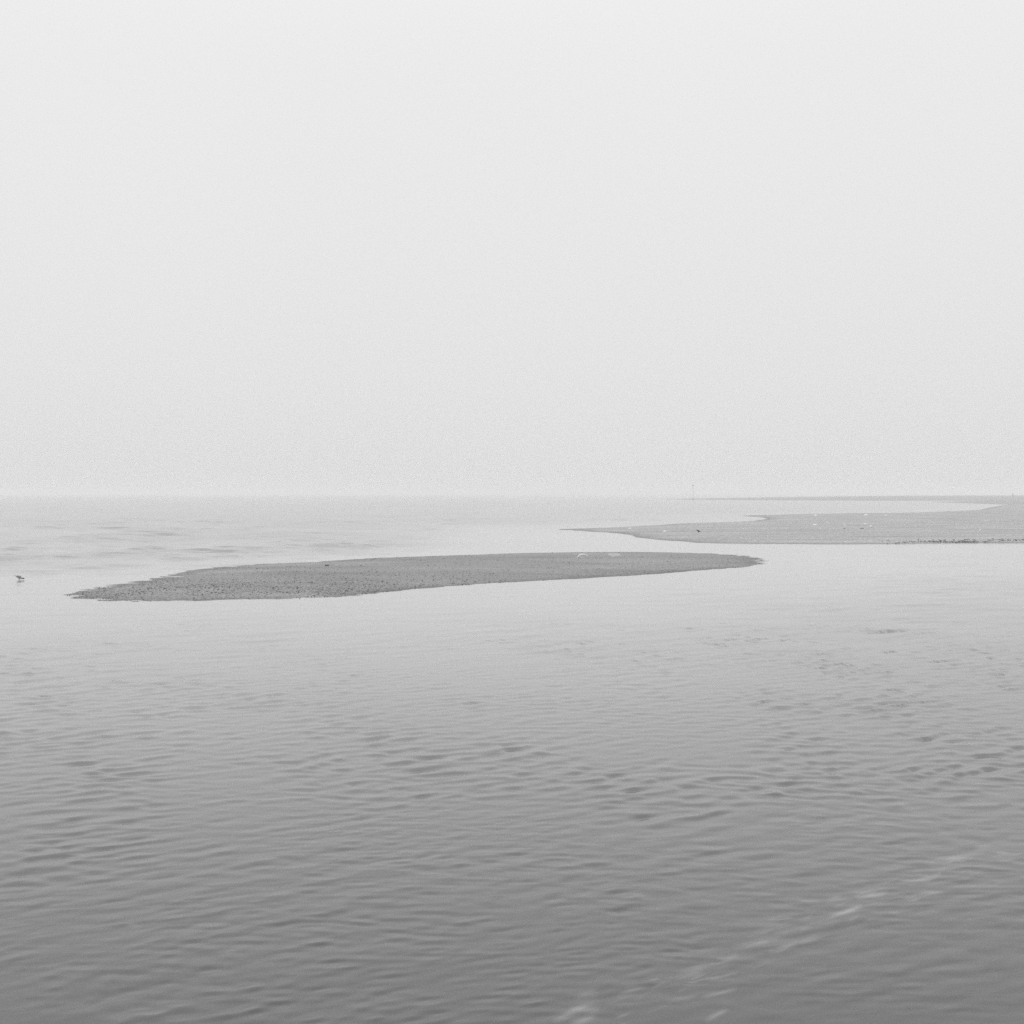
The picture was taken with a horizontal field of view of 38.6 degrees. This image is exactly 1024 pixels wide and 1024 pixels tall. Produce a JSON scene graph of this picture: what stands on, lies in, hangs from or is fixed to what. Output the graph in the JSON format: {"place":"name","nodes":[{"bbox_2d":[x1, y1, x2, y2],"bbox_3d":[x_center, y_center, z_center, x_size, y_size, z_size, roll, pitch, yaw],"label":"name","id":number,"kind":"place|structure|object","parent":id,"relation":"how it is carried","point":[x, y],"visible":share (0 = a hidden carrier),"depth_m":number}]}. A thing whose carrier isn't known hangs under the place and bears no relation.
{"place":"outdoors","nodes":[
{"label":"outdoors","id":0,"kind":"place"},
{"bbox_2d":[0,494,1023,1023],"bbox_3d":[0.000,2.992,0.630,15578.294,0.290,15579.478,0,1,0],"label":"water","id":1,"kind":"structure","parent":0,"point":[784,784],"depth_m":15.64},
{"bbox_2d":[65,552,765,601],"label":"sandbank","id":2,"kind":"structure","parent":1,"relation":"in","point":[529,568],"depth_m":53.86},
{"bbox_2d":[67,552,751,600],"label":"pebbles","id":3,"kind":"object","parent":2,"relation":"on","point":[317,593],"visible":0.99,"depth_m":46.62},
{"bbox_2d":[559,504,1023,543],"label":"sand spit","id":4,"kind":"structure","parent":1,"relation":"in","point":[947,521],"depth_m":117.00},
{"bbox_2d":[0,0,1023,493],"label":"sky","id":5,"kind":"structure","parent":0,"point":[247,246]},
{"bbox_2d":[618,512,1022,542],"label":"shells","id":6,"kind":"object","parent":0,"point":[846,529],"visible":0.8,"depth_m":122.77},
{"bbox_2d":[678,495,1023,504],"bbox_3d":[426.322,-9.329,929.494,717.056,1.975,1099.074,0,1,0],"label":"shore","id":7,"kind":"structure","parent":0,"point":[999,499],"depth_m":653.23},
{"bbox_2d":[887,538,1023,543],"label":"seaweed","id":8,"kind":"object","parent":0,"point":[939,540],"visible":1,"depth_m":89.73}
]}

